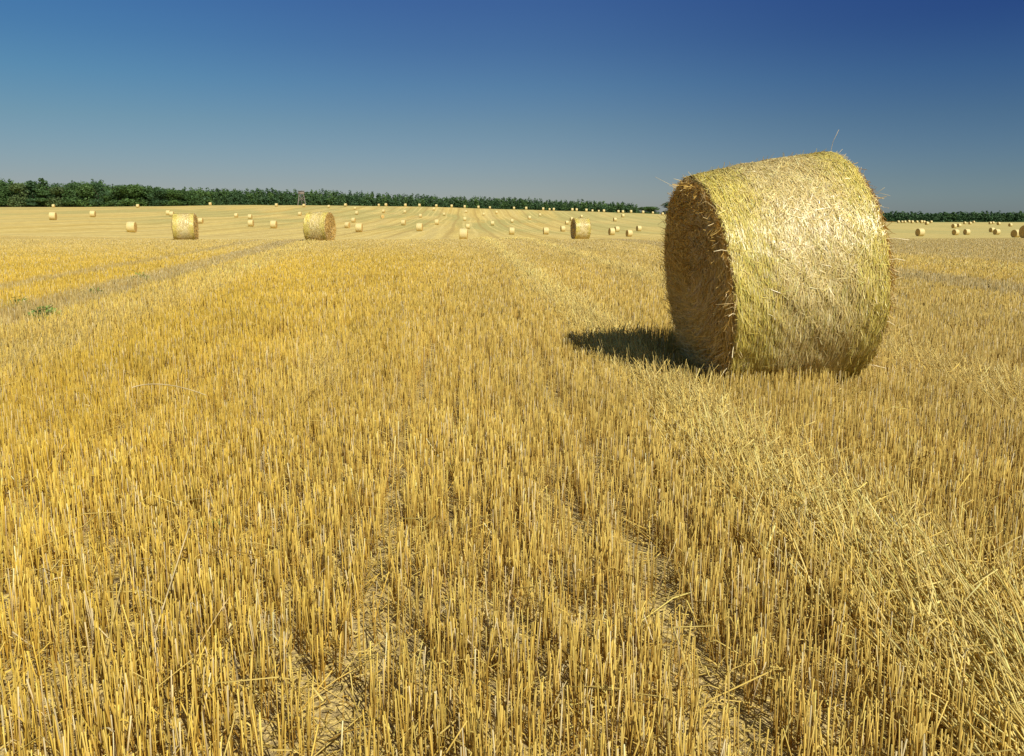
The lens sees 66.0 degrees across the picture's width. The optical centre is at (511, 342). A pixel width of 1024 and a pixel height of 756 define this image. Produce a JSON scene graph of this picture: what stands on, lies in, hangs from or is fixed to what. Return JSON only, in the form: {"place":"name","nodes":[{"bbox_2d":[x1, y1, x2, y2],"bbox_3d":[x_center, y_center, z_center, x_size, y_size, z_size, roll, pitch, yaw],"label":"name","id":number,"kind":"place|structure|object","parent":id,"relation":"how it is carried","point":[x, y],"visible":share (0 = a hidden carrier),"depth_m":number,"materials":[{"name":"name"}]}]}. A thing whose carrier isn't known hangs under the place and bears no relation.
{"place":"outdoors","nodes":[
{"label":"outdoors","id":0,"kind":"place"},
{"bbox_2d":[0,205,1023,755],"bbox_3d":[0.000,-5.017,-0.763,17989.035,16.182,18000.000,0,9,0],"label":"field","id":1,"kind":"structure","parent":0,"point":[220,221],"depth_m":2.74,"materials":[{"name":"yellow plant"}]},
{"bbox_2d":[0,180,16,206],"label":"broadleaf tree","id":2,"kind":"object","parent":1,"relation":"on","point":[5,192],"visible":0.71,"depth_m":480.21,"materials":[{"name":"green plant"}]},
{"bbox_2d":[6,296,29,309],"bbox_3d":[-6.736,-0.507,10.712,0.414,0.266,0.379,3,9,19],"label":"weed","id":3,"kind":"object","parent":1,"relation":"on","point":[17,299],"visible":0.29,"depth_m":10.69,"materials":[{"name":"yellow plant"}]},
{"bbox_2d":[7,183,32,206],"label":"broadleaf tree","id":4,"kind":"object","parent":1,"relation":"on","point":[19,188],"visible":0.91,"depth_m":478.26,"materials":[{"name":"green plant"}]},
{"bbox_2d":[21,180,39,206],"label":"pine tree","id":5,"kind":"object","parent":1,"relation":"on","point":[32,201],"visible":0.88,"depth_m":480.36,"materials":[{"name":"green plant"}]},
{"bbox_2d":[34,178,51,206],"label":"pine tree","id":6,"kind":"object","parent":1,"relation":"on","point":[42,192],"visible":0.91,"depth_m":480.22,"materials":[{"name":"green plant"}]},
{"bbox_2d":[28,303,57,320],"bbox_3d":[-5.590,-0.341,9.400,0.407,0.276,0.387,0,9,0],"label":"weed","id":7,"kind":"object","parent":1,"relation":"on","point":[39,310],"visible":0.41,"depth_m":9.36,"materials":[{"name":"green plant"}]},
{"bbox_2d":[49,212,56,219],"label":"straw bale","id":8,"kind":"object","parent":1,"relation":"on","point":[52,215],"visible":0.97,"depth_m":172.57},
{"bbox_2d":[45,187,73,206],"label":"broadleaf tree","id":9,"kind":"object","parent":1,"relation":"on","point":[55,191],"visible":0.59,"depth_m":478.98,"materials":[{"name":"green plant"}]},
{"bbox_2d":[61,182,84,206],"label":"broadleaf tree","id":10,"kind":"object","parent":1,"relation":"on","point":[70,197],"visible":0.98,"depth_m":475.78,"materials":[{"name":"green plant"}]},
{"bbox_2d":[73,184,96,206],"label":"broadleaf tree","id":11,"kind":"object","parent":1,"relation":"on","point":[83,190],"visible":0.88,"depth_m":477.66,"materials":[{"name":"green plant"}]},
{"bbox_2d":[89,211,95,216],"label":"straw bale","id":12,"kind":"object","parent":1,"relation":"on","point":[92,213],"visible":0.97,"depth_m":206.50},
{"bbox_2d":[88,181,109,206],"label":"broadleaf tree","id":13,"kind":"object","parent":1,"relation":"on","point":[99,188],"visible":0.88,"depth_m":480.25,"materials":[{"name":"green plant"}]},
{"bbox_2d":[99,195,117,206],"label":"broadleaf tree","id":14,"kind":"object","parent":1,"relation":"on","point":[107,198],"visible":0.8,"depth_m":479.96,"materials":[{"name":"green plant"}]},
{"bbox_2d":[102,562,126,679],"bbox_3d":[-1.118,0.783,2.233,0.018,0.222,0.270,-1,9,-9],"label":"straw stalk","id":15,"kind":"object","parent":1,"relation":"on","point":[107,648],"visible":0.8,"depth_m":2.19,"materials":[{"name":"yellow plant"}]},
{"bbox_2d":[106,185,129,206],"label":"broadleaf tree","id":16,"kind":"object","parent":1,"relation":"on","point":[116,195],"visible":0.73,"depth_m":478.46,"materials":[{"name":"green plant"}]},
{"bbox_2d":[126,222,136,232],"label":"straw bale","id":17,"kind":"object","parent":1,"relation":"on","point":[131,226],"visible":1,"depth_m":126.25},
{"bbox_2d":[117,184,148,206],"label":"broadleaf tree","id":18,"kind":"object","parent":1,"relation":"on","point":[130,192],"visible":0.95,"depth_m":474.99,"materials":[{"name":"green plant"}]},
{"bbox_2d":[135,186,158,205],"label":"broadleaf tree","id":19,"kind":"object","parent":1,"relation":"on","point":[147,191],"visible":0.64,"depth_m":479.42,"materials":[{"name":"green plant"}]},
{"bbox_2d":[147,188,169,205],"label":"broadleaf tree","id":20,"kind":"object","parent":1,"relation":"on","point":[161,194],"visible":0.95,"depth_m":475.22,"materials":[{"name":"green plant"}]},
{"bbox_2d":[140,520,191,681],"bbox_3d":[-0.999,0.734,2.292,0.011,0.303,0.404,0,9,-1],"label":"straw stalk","id":21,"kind":"object","parent":1,"relation":"on","point":[169,585],"visible":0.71,"depth_m":2.30,"materials":[{"name":"yellow plant"}]},
{"bbox_2d":[132,384,206,395],"bbox_3d":[-2.108,0.284,4.859,0.566,0.044,0.038,3,9,19],"label":"straw stalk","id":22,"kind":"object","parent":1,"relation":"on","point":[168,385],"visible":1,"depth_m":4.88,"materials":[{"name":"yellow plant"}]},
{"bbox_2d":[162,189,182,205],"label":"broadleaf tree","id":23,"kind":"object","parent":1,"relation":"on","point":[172,196],"visible":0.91,"depth_m":477.61,"materials":[{"name":"green plant"}]},
{"bbox_2d":[171,213,199,239],"bbox_3d":[-18.959,-6.680,45.836,1.478,1.820,1.881,-3,9,-13],"label":"straw bale","id":24,"kind":"object","parent":1,"relation":"on","point":[184,226],"visible":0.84,"depth_m":45.11},
{"bbox_2d":[176,190,200,205],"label":"broadleaf tree","id":25,"kind":"object","parent":1,"relation":"on","point":[188,198],"visible":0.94,"depth_m":480.65,"materials":[{"name":"green plant"}]},
{"bbox_2d":[198,218,203,223],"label":"straw bale","id":26,"kind":"object","parent":1,"relation":"on","point":[200,220],"visible":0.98,"depth_m":191.23},
{"bbox_2d":[194,519,227,528],"bbox_3d":[-1.241,0.736,3.190,0.132,0.052,0.128,6,10,34],"label":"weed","id":27,"kind":"object","parent":1,"relation":"on","point":[213,524],"visible":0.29,"depth_m":3.18,"materials":[{"name":"yellow plant"}]},
{"bbox_2d":[248,220,253,226],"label":"straw bale","id":28,"kind":"object","parent":1,"relation":"on","point":[250,223],"visible":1,"depth_m":177.14},
{"bbox_2d":[270,220,276,227],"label":"straw bale","id":29,"kind":"object","parent":1,"relation":"on","point":[273,223],"visible":1,"depth_m":169.66},
{"bbox_2d":[298,191,305,204],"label":"lookout tower","id":30,"kind":"structure","parent":1,"relation":"on","point":[301,192],"depth_m":453.37,"materials":[{"name":"grey wood"}]},
{"bbox_2d":[302,212,338,240],"bbox_3d":[-10.120,-5.992,41.437,1.497,1.838,1.880,0,9,8],"label":"straw bale","id":31,"kind":"object","parent":1,"relation":"on","point":[319,226],"visible":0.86,"depth_m":40.79},
{"bbox_2d":[0,178,641,212],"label":"wood","id":32,"kind":"object","parent":1,"relation":"on","point":[226,197],"visible":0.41,"depth_m":623.67,"materials":[{"name":"green plant"}]},
{"bbox_2d":[344,222,349,227],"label":"straw bale","id":33,"kind":"object","parent":1,"relation":"on","point":[346,224],"visible":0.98,"depth_m":185.75},
{"bbox_2d":[355,223,362,231],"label":"straw bale","id":34,"kind":"object","parent":1,"relation":"on","point":[358,227],"visible":0.97,"depth_m":152.69},
{"bbox_2d":[416,223,422,230],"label":"straw bale","id":35,"kind":"object","parent":1,"relation":"on","point":[419,226],"visible":0.94,"depth_m":166.35},
{"bbox_2d":[459,228,467,238],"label":"straw bale","id":36,"kind":"object","parent":1,"relation":"on","point":[463,233],"visible":0.96,"depth_m":107.87},
{"bbox_2d":[0,236,1023,755],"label":"stubble","id":37,"kind":"object","parent":1,"relation":"on","point":[386,278],"visible":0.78,"depth_m":3.48,"materials":[{"name":"yellow plant"}]},
{"bbox_2d":[163,583,196,670],"bbox_3d":[-0.940,0.808,2.208,0.013,0.163,0.261,0,9,2],"label":"straw stalk","id":38,"kind":"object","parent":37,"relation":"on","point":[183,619],"visible":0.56,"depth_m":2.26,"materials":[{"name":"yellow plant"}]},
{"bbox_2d":[509,227,514,234],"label":"straw bale","id":39,"kind":"object","parent":1,"relation":"on","point":[511,230],"visible":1,"depth_m":167.56},
{"bbox_2d":[0,236,1023,755],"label":"loose straw","id":40,"kind":"object","parent":1,"relation":"on","point":[996,704],"visible":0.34,"depth_m":2.46,"materials":[{"name":"yellow plant"}]},
{"bbox_2d":[192,596,229,660],"bbox_3d":[-0.846,0.805,2.221,0.009,0.122,0.157,4,9,24],"label":"straw stalk","id":41,"kind":"object","parent":40,"relation":"on","point":[211,625],"visible":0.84,"depth_m":2.21,"materials":[{"name":"yellow plant"}]},
{"bbox_2d":[543,227,548,234],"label":"straw bale","id":42,"kind":"object","parent":1,"relation":"on","point":[545,230],"visible":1,"depth_m":178.68},
{"bbox_2d":[570,217,590,238],"bbox_3d":[5.246,-8.706,60.175,1.465,1.877,1.849,-1,9,-10],"label":"straw bale","id":43,"kind":"object","parent":1,"relation":"on","point":[580,228],"visible":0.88,"depth_m":59.51},
{"bbox_2d":[608,228,614,234],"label":"straw bale","id":44,"kind":"object","parent":1,"relation":"on","point":[611,231],"visible":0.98,"depth_m":181.12},
{"bbox_2d":[626,230,632,236],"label":"straw bale","id":45,"kind":"object","parent":1,"relation":"on","point":[629,233],"visible":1,"depth_m":161.84},
{"bbox_2d":[637,206,660,213],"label":"broadleaf tree","id":46,"kind":"object","parent":1,"relation":"on","point":[648,210],"visible":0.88,"depth_m":490.75,"materials":[{"name":"green plant"}]},
{"bbox_2d":[660,202,668,213],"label":"broadleaf tree","id":47,"kind":"object","parent":1,"relation":"on","point":[665,205],"visible":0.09,"depth_m":496.66,"materials":[{"name":"green plant"}]},
{"bbox_2d":[655,130,908,386],"bbox_3d":[1.926,-0.623,5.975,1.524,1.886,1.798,-1,9,-7],"label":"straw bale","id":48,"kind":"object","parent":1,"relation":"on","point":[771,265],"visible":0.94,"depth_m":5.34,"materials":[{"name":"beige plant"}]},
{"bbox_2d":[915,228,924,235],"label":"straw bale","id":49,"kind":"object","parent":1,"relation":"on","point":[919,231],"visible":0.94,"depth_m":172.32},
{"bbox_2d":[882,210,1023,221],"bbox_3d":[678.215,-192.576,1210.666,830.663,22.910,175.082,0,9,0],"label":"wood","id":50,"kind":"object","parent":1,"relation":"on","point":[983,216],"visible":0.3,"depth_m":1211.11,"materials":[{"name":"green plant"}]},
{"bbox_2d":[952,229,959,234],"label":"straw bale","id":51,"kind":"object","parent":1,"relation":"on","point":[955,231],"visible":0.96,"depth_m":185.99},
{"bbox_2d":[963,229,970,234],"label":"straw bale","id":52,"kind":"object","parent":1,"relation":"on","point":[966,231],"visible":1,"depth_m":190.16},
{"bbox_2d":[993,229,1000,234],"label":"straw bale","id":53,"kind":"object","parent":1,"relation":"on","point":[996,231],"visible":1,"depth_m":190.10},
{"bbox_2d":[1010,229,1019,236],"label":"straw bale","id":54,"kind":"object","parent":1,"relation":"on","point":[1015,233],"visible":0.83,"depth_m":137.08},
{"bbox_2d":[1019,225,1023,237],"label":"straw bale","id":55,"kind":"object","parent":1,"relation":"on","point":[1021,232],"visible":0.92,"depth_m":102.35},
{"bbox_2d":[0,0,1023,214],"label":"sky","id":56,"kind":"structure","parent":0,"point":[608,101],"materials":[{"name":"blue"}]}
]}

